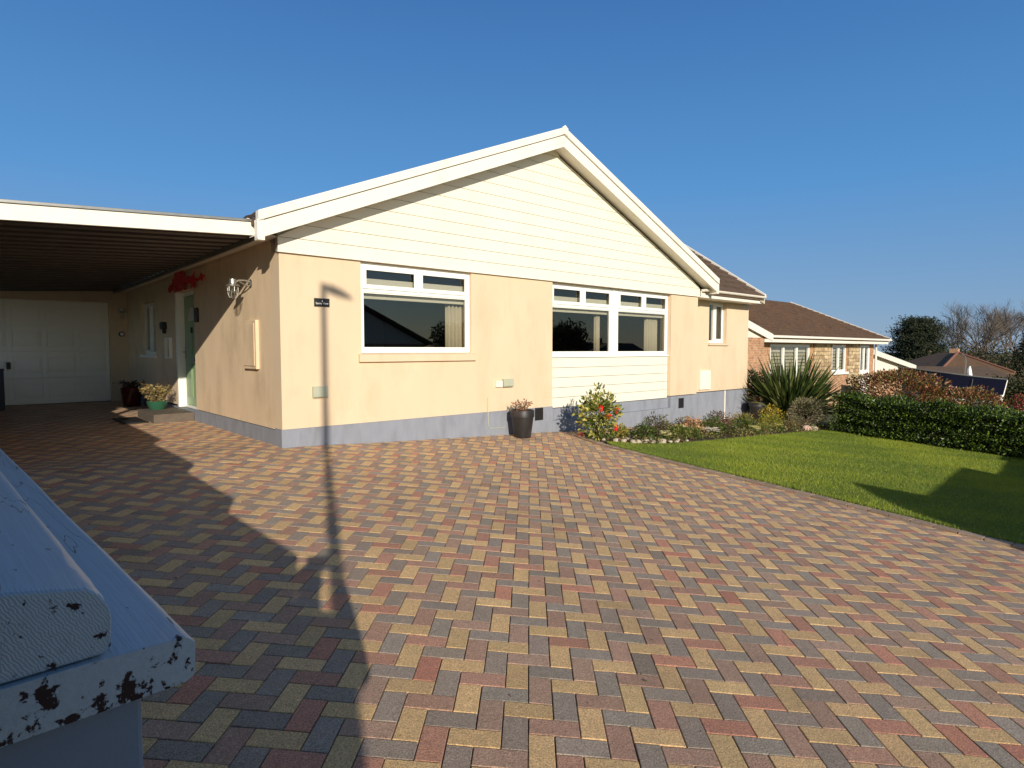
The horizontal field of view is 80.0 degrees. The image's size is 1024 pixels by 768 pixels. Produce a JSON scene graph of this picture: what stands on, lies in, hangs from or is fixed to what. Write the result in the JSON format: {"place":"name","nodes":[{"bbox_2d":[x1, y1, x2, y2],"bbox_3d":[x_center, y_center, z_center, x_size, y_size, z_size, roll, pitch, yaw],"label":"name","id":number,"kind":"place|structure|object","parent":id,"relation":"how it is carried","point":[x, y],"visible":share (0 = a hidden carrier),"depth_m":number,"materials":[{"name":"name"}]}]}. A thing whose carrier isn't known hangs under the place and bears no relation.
{"place":"outdoors","nodes":[
{"label":"outdoors","id":0,"kind":"place"},
{"bbox_2d":[0,401,1023,767],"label":"driveway","id":1,"kind":"structure","parent":0,"point":[288,589],"depth_m":3.50,"materials":[{"name":"brick"}]},
{"bbox_2d":[0,369,4,410],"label":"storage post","id":2,"kind":"object","parent":1,"relation":"on","point":[2,399],"visible":1,"depth_m":11.99,"materials":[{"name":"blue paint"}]},
{"bbox_2d":[0,199,253,290],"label":"carport","id":3,"kind":"object","parent":1,"relation":"on","point":[44,246],"visible":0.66,"depth_m":7.26,"materials":[{"name":"wood"}]},
{"bbox_2d":[113,380,144,406],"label":"potted plant","id":4,"kind":"object","parent":1,"relation":"on","point":[131,393],"visible":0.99,"depth_m":12.77,"materials":[{"name":"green plant"}]},
{"bbox_2d":[112,417,148,423],"bbox_3d":[-6.400,0.609,10.223,0.360,0.018,1.000,-3,4,-42],"label":"doormat","id":5,"kind":"object","parent":1,"relation":"on","point":[129,420],"visible":1,"depth_m":10.12,"materials":[{"name":"grey fabric"}]},
{"bbox_2d":[510,399,533,437],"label":"potted plant","id":6,"kind":"object","parent":1,"relation":"on","point":[522,420],"visible":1,"depth_m":9.59,"materials":[{"name":"black plant"}]},
{"bbox_2d":[749,395,766,419],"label":"potted plant","id":7,"kind":"object","parent":1,"relation":"on","point":[753,406],"visible":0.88,"depth_m":15.29,"materials":[{"name":"grey plant"}]},
{"bbox_2d":[573,434,1023,549],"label":"lawn edging","id":8,"kind":"object","parent":1,"relation":"on","point":[924,523],"visible":0.51,"depth_m":6.67,"materials":[{"name":"grey concrete"}]},
{"bbox_2d":[0,0,1023,352],"label":"sky","id":9,"kind":"structure","parent":0,"point":[860,163],"materials":[{"name":"blue"}]},
{"bbox_2d":[585,423,837,443],"bbox_3d":[4.511,1.022,12.396,8.211,0.544,1.295,-3,4,-39],"label":"planting bed","id":10,"kind":"object","parent":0,"point":[689,439],"visible":0.15,"depth_m":11.06,"materials":[{"name":"soil"}]},
{"bbox_2d":[572,382,623,440],"bbox_3d":[1.419,0.460,10.005,0.834,0.993,0.901,-3,4,-42],"label":"camellia bush","id":11,"kind":"object","parent":10,"relation":"on","point":[595,404],"visible":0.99,"depth_m":9.89,"materials":[{"name":"green plant"}]},
{"bbox_2d":[610,422,629,437],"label":"garden plant","id":12,"kind":"object","parent":10,"relation":"on","point":[621,428],"visible":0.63,"depth_m":10.28,"materials":[{"name":"yellow plant"}]},
{"bbox_2d":[629,422,656,439],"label":"garden plant","id":13,"kind":"object","parent":10,"relation":"on","point":[643,429],"visible":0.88,"depth_m":10.17,"materials":[{"name":"green plant"}]},
{"bbox_2d":[639,411,674,437],"bbox_3d":[2.499,0.713,10.618,0.642,0.526,0.636,0,3,-5],"label":"garden plant","id":14,"kind":"object","parent":10,"relation":"on","point":[655,422],"visible":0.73,"depth_m":10.58,"materials":[{"name":"green plant"}]},
{"bbox_2d":[654,419,673,430],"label":"garden plant","id":15,"kind":"object","parent":10,"relation":"on","point":[666,424],"visible":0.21,"depth_m":11.35,"materials":[{"name":"green plant"}]},
{"bbox_2d":[657,430,671,440],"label":"flower clump","id":16,"kind":"object","parent":10,"relation":"on","point":[667,435],"visible":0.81,"depth_m":10.23,"materials":[{"name":"green plant"}]},
{"bbox_2d":[667,423,692,439],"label":"garden plant","id":17,"kind":"object","parent":10,"relation":"on","point":[683,431],"visible":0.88,"depth_m":10.65,"materials":[{"name":"green plant"}]},
{"bbox_2d":[673,417,691,427],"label":"garden plant","id":18,"kind":"object","parent":10,"relation":"on","point":[680,420],"visible":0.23,"depth_m":11.65,"materials":[{"name":"green plant"}]},
{"bbox_2d":[679,415,704,432],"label":"garden plant","id":19,"kind":"object","parent":10,"relation":"on","point":[690,421],"visible":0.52,"depth_m":11.17,"materials":[{"name":"orange plant"}]},
{"bbox_2d":[686,425,703,439],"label":"garden plant","id":20,"kind":"object","parent":10,"relation":"on","point":[694,430],"visible":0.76,"depth_m":10.80,"materials":[{"name":"green plant"}]},
{"bbox_2d":[694,415,725,433],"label":"garden plant","id":21,"kind":"object","parent":10,"relation":"on","point":[710,422],"visible":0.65,"depth_m":11.66,"materials":[{"name":"green plant"}]},
{"bbox_2d":[701,427,720,436],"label":"flower clump","id":22,"kind":"object","parent":10,"relation":"on","point":[709,431],"visible":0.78,"depth_m":11.22,"materials":[{"name":"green plant"}]},
{"bbox_2d":[588,416,837,442],"bbox_3d":[4.499,0.855,12.235,8.003,0.663,1.321,-3,4,-42],"label":"ground cover","id":23,"kind":"object","parent":10,"relation":"on","point":[738,433],"visible":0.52,"depth_m":11.47,"materials":[{"name":"green plant"}]},
{"bbox_2d":[706,410,732,427],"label":"garden plant","id":24,"kind":"object","parent":10,"relation":"on","point":[721,417],"visible":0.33,"depth_m":12.18,"materials":[{"name":"green plant"}]},
{"bbox_2d":[721,423,743,435],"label":"garden plant","id":25,"kind":"object","parent":10,"relation":"on","point":[727,428],"visible":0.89,"depth_m":11.69,"materials":[{"name":"green plant"}]},
{"bbox_2d":[727,411,753,424],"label":"garden plant","id":26,"kind":"object","parent":10,"relation":"on","point":[736,415],"visible":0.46,"depth_m":13.02,"materials":[{"name":"green plant"}]},
{"bbox_2d":[730,412,757,431],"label":"garden plant","id":27,"kind":"object","parent":10,"relation":"on","point":[747,423],"visible":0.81,"depth_m":12.40,"materials":[{"name":"green plant"}]},
{"bbox_2d":[745,426,760,434],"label":"flower clump","id":28,"kind":"object","parent":10,"relation":"on","point":[757,429],"visible":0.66,"depth_m":12.12,"materials":[{"name":"yellow plant"}]},
{"bbox_2d":[755,422,773,433],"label":"garden plant","id":29,"kind":"object","parent":10,"relation":"on","point":[764,426],"visible":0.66,"depth_m":12.49,"materials":[{"name":"green plant"}]},
{"bbox_2d":[756,412,785,428],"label":"garden plant","id":30,"kind":"object","parent":10,"relation":"on","point":[761,420],"visible":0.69,"depth_m":13.14,"materials":[{"name":"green plant"}]},
{"bbox_2d":[758,403,786,426],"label":"garden plant","id":31,"kind":"object","parent":10,"relation":"on","point":[769,411],"visible":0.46,"depth_m":13.80,"materials":[{"name":"yellow plant"}]},
{"bbox_2d":[775,424,784,432],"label":"flower clump","id":32,"kind":"object","parent":10,"relation":"on","point":[782,430],"visible":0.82,"depth_m":12.86,"materials":[{"name":"green plant"}]},
{"bbox_2d":[784,419,800,430],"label":"garden plant","id":33,"kind":"object","parent":10,"relation":"on","point":[790,424],"visible":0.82,"depth_m":13.26,"materials":[{"name":"green plant"}]},
{"bbox_2d":[784,415,803,427],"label":"garden plant","id":34,"kind":"object","parent":10,"relation":"on","point":[799,418],"visible":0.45,"depth_m":13.67,"materials":[{"name":"green plant"}]},
{"bbox_2d":[786,396,827,426],"bbox_3d":[6.850,0.659,14.170,0.975,0.786,0.952,-3,4,-42],"label":"silver shrub","id":35,"kind":"object","parent":10,"relation":"on","point":[808,420],"visible":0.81,"depth_m":14.09,"materials":[{"name":"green plant"}]},
{"bbox_2d":[802,425,811,430],"bbox_3d":[6.554,0.986,13.542,0.316,0.142,0.200,-1,3,-20],"label":"garden stone","id":36,"kind":"object","parent":10,"relation":"on","point":[805,426],"visible":0.64,"depth_m":13.48,"materials":[{"name":"beige stone"}]},
{"bbox_2d":[607,429,1023,544],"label":"lawn","id":37,"kind":"structure","parent":0,"point":[903,495],"depth_m":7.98,"materials":[{"name":"green plant"}]},
{"bbox_2d":[748,352,1023,425],"bbox_3d":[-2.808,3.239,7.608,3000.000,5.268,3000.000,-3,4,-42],"label":"ground","id":38,"kind":"structure","parent":0,"point":[828,419],"depth_m":19.32,"materials":[{"name":"brown soil"}]},
{"bbox_2d":[0,449,194,767],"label":"boundary wall","id":39,"kind":"structure","parent":38,"relation":"on","point":[97,642],"depth_m":0.80,"materials":[{"name":"white paint"}]},
{"bbox_2d":[0,125,766,447],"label":"bungalow","id":40,"kind":"object","parent":38,"relation":"on","point":[553,276],"visible":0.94,"depth_m":9.95,"materials":[{"name":"beige paint"}]},
{"bbox_2d":[0,298,110,405],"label":"garage door","id":41,"kind":"structure","parent":40,"relation":"in","point":[52,351],"depth_m":13.50,"materials":[{"name":"white paint"}]},
{"bbox_2d":[118,308,126,319],"bbox_3d":[-8.998,-1.618,14.076,0.180,0.271,0.323,-3,4,-42],"label":"wall lantern","id":42,"kind":"object","parent":40,"relation":"attached to","point":[121,311],"depth_m":13.99,"materials":[{"name":"metal"}]},
{"bbox_2d":[140,302,156,357],"bbox_3d":[-7.527,-1.116,12.705,0.170,1.135,1.360,-3,4,-42],"label":"window","id":43,"kind":"structure","parent":40,"relation":"in","point":[149,309],"depth_m":12.74,"materials":[{"name":"white plastic"}]},
{"bbox_2d":[138,383,172,409],"bbox_3d":[-6.281,0.201,10.787,0.566,0.492,0.557,-3,4,-42],"label":"potted plant","id":44,"kind":"object","parent":40,"relation":"on","point":[158,401],"visible":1,"depth_m":10.72,"materials":[{"name":"green plant"}]},
{"bbox_2d":[168,270,204,292],"bbox_3d":[-5.519,-1.772,10.324,0.054,0.370,2.328,-3,4,-42],"label":"wall dragon","id":45,"kind":"object","parent":40,"relation":"attached to","point":[179,278],"depth_m":10.40,"materials":[{"name":"red paint"}]},
{"bbox_2d":[183,295,196,405],"bbox_3d":[-5.599,-0.581,10.693,0.104,1.940,1.040,-3,4,-42],"label":"front door","id":46,"kind":"structure","parent":40,"relation":"in","point":[189,351],"depth_m":10.81,"materials":[{"name":"green paint"}]},
{"bbox_2d":[225,278,251,298],"bbox_3d":[-3.579,-1.249,7.984,0.323,0.271,0.180,-3,4,-42],"label":"wall lantern","id":47,"kind":"object","parent":40,"relation":"attached to","point":[232,283],"depth_m":7.95,"materials":[{"name":"metal"}]},
{"bbox_2d":[314,298,329,306],"bbox_3d":[-2.406,-1.031,7.718,0.203,0.105,0.016,-3,4,-42],"label":"house sign","id":48,"kind":"object","parent":40,"relation":"attached to","point":[320,302],"visible":1,"depth_m":7.71,"materials":[{"name":"black plastic"}]},
{"bbox_2d":[358,262,475,361],"bbox_3d":[-1.396,-0.931,8.792,1.990,1.460,0.326,-3,4,-42],"label":"window","id":49,"kind":"structure","parent":40,"relation":"in","point":[453,297],"depth_m":8.78,"materials":[{"name":"white plastic"}]},
{"bbox_2d":[552,283,668,357],"bbox_3d":[1.900,-1.100,11.838,3.564,1.460,0.291,-3,4,-42],"label":"window","id":50,"kind":"structure","parent":40,"relation":"in","point":[615,308],"depth_m":11.74,"materials":[{"name":"white plastic"}]},
{"bbox_2d":[708,302,728,345],"bbox_3d":[4.970,-1.459,14.862,0.920,1.040,0.220,-3,4,-42],"label":"window","id":51,"kind":"structure","parent":40,"relation":"in","point":[713,341],"depth_m":14.91,"materials":[{"name":"white plastic"}]},
{"bbox_2d":[747,369,763,412],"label":"evergreen shrub","id":52,"kind":"object","parent":38,"relation":"on","point":[753,381],"visible":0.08,"depth_m":16.58,"materials":[{"name":"green plant"}]},
{"bbox_2d":[742,350,849,421],"bbox_3d":[7.116,0.036,15.794,3.254,1.971,3.236,-3,4,-42],"label":"flax plant","id":53,"kind":"object","parent":38,"relation":"on","point":[780,388],"visible":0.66,"depth_m":15.21,"materials":[{"name":"green plant"}]},
{"bbox_2d":[747,300,891,406],"bbox_3d":[8.667,-1.763,26.069,15.450,5.500,9.400,-3,4,-42],"label":"brick bungalow","id":54,"kind":"object","parent":38,"relation":"on","point":[797,332],"visible":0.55,"depth_m":24.49,"materials":[{"name":"brick"}]},
{"bbox_2d":[770,344,809,375],"bbox_3d":[10.185,-0.706,22.361,3.460,1.500,0.270,-3,4,-42],"label":"window","id":55,"kind":"structure","parent":54,"relation":"in","point":[795,355],"depth_m":22.54,"materials":[{"name":"white plastic"}]},
{"bbox_2d":[831,345,848,374],"bbox_3d":[13.576,-1.014,25.382,1.660,1.220,0.270,-3,4,-42],"label":"window","id":56,"kind":"structure","parent":54,"relation":"in","point":[842,371],"depth_m":25.42,"materials":[{"name":"white plastic"}]},
{"bbox_2d":[859,345,869,393],"bbox_3d":[15.778,-0.462,27.417,1.250,2.550,0.080,-3,4,-42],"label":"front door","id":57,"kind":"structure","parent":54,"relation":"in","point":[863,347],"depth_m":27.37,"materials":[{"name":"white plastic"}]},
{"bbox_2d":[872,350,915,395],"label":"garage building","id":58,"kind":"structure","parent":38,"relation":"on","point":[886,362],"depth_m":31.73,"materials":[{"name":"white paint"}]},
{"bbox_2d":[845,367,954,411],"bbox_3d":[9.189,0.380,14.615,2.528,1.632,2.435,-3,4,-42],"label":"red leaved bush","id":59,"kind":"object","parent":38,"relation":"on","point":[896,375],"visible":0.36,"depth_m":14.20,"materials":[{"name":"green plant"}]},
{"bbox_2d":[878,314,952,360],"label":"pine tree","id":60,"kind":"object","parent":38,"relation":"on","point":[914,335],"visible":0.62,"depth_m":60.78,"materials":[{"name":"green plant"}]},
{"bbox_2d":[829,390,1023,457],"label":"clipped hedge","id":61,"kind":"object","parent":38,"relation":"on","point":[957,426],"visible":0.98,"depth_m":12.22,"materials":[{"name":"green plant"}]},
{"bbox_2d":[897,353,1007,406],"bbox_3d":[16.339,-0.044,23.068,3.491,2.240,2.080,0,3,2],"label":"motor boat","id":62,"kind":"object","parent":38,"relation":"on","point":[998,385],"visible":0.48,"depth_m":22.13,"materials":[{"name":"metal"}]},
{"bbox_2d":[902,349,1023,403],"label":"hipped bungalow","id":63,"kind":"object","parent":38,"relation":"on","point":[952,361],"visible":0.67,"depth_m":47.69,"materials":[{"name":"red tile"}]},
{"bbox_2d":[920,385,1008,414],"bbox_3d":[10.343,0.665,14.035,2.027,1.349,1.979,-3,4,-42],"label":"red leaved bush","id":64,"kind":"object","parent":38,"relation":"on","point":[968,393],"visible":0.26,"depth_m":13.73,"materials":[{"name":"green plant"}]},
{"bbox_2d":[932,317,1004,351],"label":"bare tree","id":65,"kind":"object","parent":38,"relation":"on","point":[950,336],"visible":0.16,"depth_m":90.96,"materials":[{"name":"brown plant"}]},
{"bbox_2d":[929,301,1010,354],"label":"bare tree","id":66,"kind":"object","parent":38,"relation":"on","point":[981,341],"visible":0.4,"depth_m":77.43,"materials":[{"name":"brown plant"}]},
{"bbox_2d":[918,338,1023,376],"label":"woodland scrub","id":67,"kind":"object","parent":38,"relation":"on","point":[1001,360],"visible":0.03,"depth_m":58.98,"materials":[{"name":"brown plant"}]},
{"bbox_2d":[937,300,1023,359],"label":"bare tree","id":68,"kind":"object","parent":38,"relation":"on","point":[990,335],"visible":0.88,"depth_m":71.73,"materials":[{"name":"brown plant"}]},
{"bbox_2d":[955,304,1023,352],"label":"bare tree","id":69,"kind":"object","parent":38,"relation":"on","point":[980,327],"visible":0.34,"depth_m":88.25,"materials":[{"name":"brown plant"}]},
{"bbox_2d":[978,300,1023,355],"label":"bare tree","id":70,"kind":"object","parent":38,"relation":"on","point":[1012,325],"visible":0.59,"depth_m":78.99,"materials":[{"name":"brown plant"}]},
{"bbox_2d":[979,393,1023,415],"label":"red leaved bush","id":71,"kind":"object","parent":38,"relation":"on","point":[1017,403],"visible":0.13,"depth_m":13.91,"materials":[{"name":"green plant"}]},
{"bbox_2d":[983,373,1023,410],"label":"rough hedge","id":72,"kind":"object","parent":38,"relation":"on","point":[1014,386],"visible":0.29,"depth_m":29.72,"materials":[{"name":"green plant"}]},
{"bbox_2d":[990,307,1023,361],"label":"bare tree","id":73,"kind":"object","parent":38,"relation":"on","point":[1011,329],"visible":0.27,"depth_m":89.00,"materials":[{"name":"brown plant"}]},
{"bbox_2d":[1006,335,1023,376],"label":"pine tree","id":74,"kind":"object","parent":38,"relation":"on","point":[1021,359],"visible":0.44,"depth_m":58.63,"materials":[{"name":"green plant"}]}
]}

